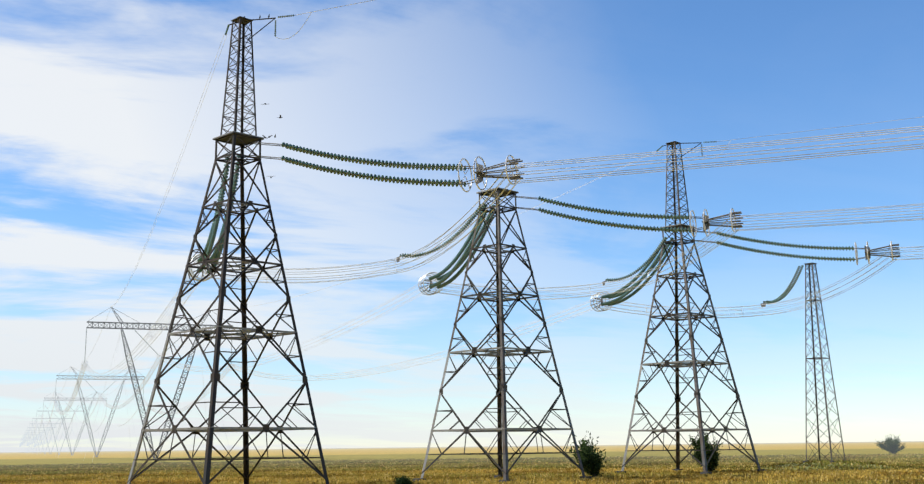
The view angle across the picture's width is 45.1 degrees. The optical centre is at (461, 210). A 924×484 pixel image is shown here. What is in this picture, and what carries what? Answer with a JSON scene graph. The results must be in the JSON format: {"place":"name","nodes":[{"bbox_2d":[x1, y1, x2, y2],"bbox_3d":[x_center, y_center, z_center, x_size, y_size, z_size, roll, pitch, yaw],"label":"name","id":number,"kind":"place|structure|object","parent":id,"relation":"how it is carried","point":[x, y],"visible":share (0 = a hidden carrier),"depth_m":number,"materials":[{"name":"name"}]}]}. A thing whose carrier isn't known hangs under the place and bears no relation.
{"place":"outdoors","nodes":[
{"label":"outdoors","id":0,"kind":"place"},
{"bbox_2d":[0,441,923,483],"bbox_3d":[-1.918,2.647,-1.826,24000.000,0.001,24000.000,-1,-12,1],"label":"field","id":1,"kind":"structure","parent":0,"point":[372,454],"depth_m":545.35,"materials":[{"name":"yellow plant"}]},
{"bbox_2d":[25,429,51,452],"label":"tower","id":2,"kind":"structure","parent":1,"relation":"on","point":[36,430],"depth_m":1956.60,"materials":[{"name":"grey metal"}]},
{"bbox_2d":[27,424,56,453],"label":"tower","id":3,"kind":"structure","parent":1,"relation":"on","point":[36,437],"depth_m":1724.86,"materials":[{"name":"grey metal"}]},
{"bbox_2d":[29,421,63,453],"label":"tower","id":4,"kind":"structure","parent":1,"relation":"on","point":[49,427],"depth_m":1495.70,"materials":[{"name":"grey metal"}]},
{"bbox_2d":[32,415,72,451],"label":"tower","id":5,"kind":"structure","parent":1,"relation":"on","point":[53,425],"depth_m":1261.83,"materials":[{"name":"grey metal"}]},
{"bbox_2d":[36,405,85,454],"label":"tower","id":6,"kind":"structure","parent":1,"relation":"on","point":[53,432],"depth_m":1027.65,"materials":[{"name":"grey metal"}]},
{"bbox_2d":[42,391,106,454],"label":"tower","id":7,"kind":"structure","parent":1,"relation":"on","point":[75,412],"depth_m":797.96,"materials":[{"name":"grey metal"}]},
{"bbox_2d":[53,367,144,456],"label":"tower","id":8,"kind":"structure","parent":1,"relation":"on","point":[75,376],"depth_m":565.64,"materials":[{"name":"grey metal"}]},
{"bbox_2d":[81,307,233,461],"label":"tower","id":9,"kind":"structure","parent":1,"relation":"on","point":[127,361],"depth_m":332.98,"materials":[{"name":"grey metal"}]},
{"bbox_2d":[127,16,328,483],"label":"anchor tower","id":10,"kind":"structure","parent":1,"relation":"on","point":[234,138],"depth_m":79.71,"materials":[{"name":"metal"}]},
{"bbox_2d":[188,142,524,282],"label":"insulator strings","id":11,"kind":"object","parent":10,"relation":"attached to","point":[480,173],"visible":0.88,"depth_m":78.81},
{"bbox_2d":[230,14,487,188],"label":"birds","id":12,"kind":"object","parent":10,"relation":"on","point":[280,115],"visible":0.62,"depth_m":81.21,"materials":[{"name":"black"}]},
{"bbox_2d":[111,0,919,308],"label":"earth wire anchor","id":13,"kind":"object","parent":10,"relation":"attached to","point":[428,251],"visible":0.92,"depth_m":117.97,"materials":[{"name":"silver metal"}]},
{"bbox_2d":[393,475,414,483],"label":"shrub","id":14,"kind":"object","parent":1,"relation":"on","point":[402,479],"visible":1,"depth_m":78.55,"materials":[{"name":"green plant"}]},
{"bbox_2d":[0,453,923,483],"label":"grass tufts","id":15,"kind":"object","parent":1,"relation":"on","point":[639,470],"depth_m":121.56,"materials":[{"name":"plant"}]},
{"bbox_2d":[413,187,592,482],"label":"anchor tower","id":16,"kind":"structure","parent":1,"relation":"on","point":[502,430],"depth_m":97.42,"materials":[{"name":"metal"}]},
{"bbox_2d":[418,195,742,299],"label":"insulator strings","id":17,"kind":"object","parent":16,"relation":"attached to","point":[706,222],"visible":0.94,"depth_m":99.97},
{"bbox_2d":[569,430,609,476],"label":"shrub","id":18,"kind":"object","parent":1,"relation":"on","point":[586,453],"depth_m":99.93,"materials":[{"name":"green plant"}]},
{"bbox_2d":[615,141,766,474],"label":"anchor tower","id":19,"kind":"structure","parent":1,"relation":"on","point":[693,363],"depth_m":115.37,"materials":[{"name":"metal"}]},
{"bbox_2d":[590,231,899,317],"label":"insulator strings","id":20,"kind":"object","parent":19,"relation":"attached to","point":[622,295],"visible":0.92,"depth_m":120.10},
{"bbox_2d":[687,432,722,471],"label":"shrub","id":21,"kind":"object","parent":1,"relation":"on","point":[713,463],"depth_m":114.28,"materials":[{"name":"green plant"}]},
{"bbox_2d":[761,462,903,469],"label":"mast mound","id":22,"kind":"object","parent":1,"relation":"on","point":[794,468],"visible":0.12,"depth_m":120.27,"materials":[{"name":"plant"}]},
{"bbox_2d":[802,262,848,462],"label":"transmission tower","id":23,"kind":"structure","parent":22,"relation":"on","point":[814,358],"depth_m":127.03,"materials":[{"name":"metal"}]},
{"bbox_2d":[876,434,904,453],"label":"shrub","id":24,"kind":"object","parent":1,"relation":"on","point":[890,443],"depth_m":247.10,"materials":[{"name":"plant"}]},
{"bbox_2d":[0,0,923,451],"label":"sky","id":25,"kind":"structure","parent":0,"point":[100,99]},
{"bbox_2d":[83,126,923,380],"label":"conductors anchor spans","id":26,"kind":"object","parent":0,"point":[230,369],"visible":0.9,"depth_m":86.78,"materials":[{"name":"silver metal"}]},
{"bbox_2d":[19,308,232,446],"bbox_3d":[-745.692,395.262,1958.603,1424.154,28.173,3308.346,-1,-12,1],"label":"power lines","id":27,"kind":"object","parent":26,"relation":"attached to","point":[66,410],"visible":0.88,"depth_m":493.42,"materials":[{"name":"silver metal"}]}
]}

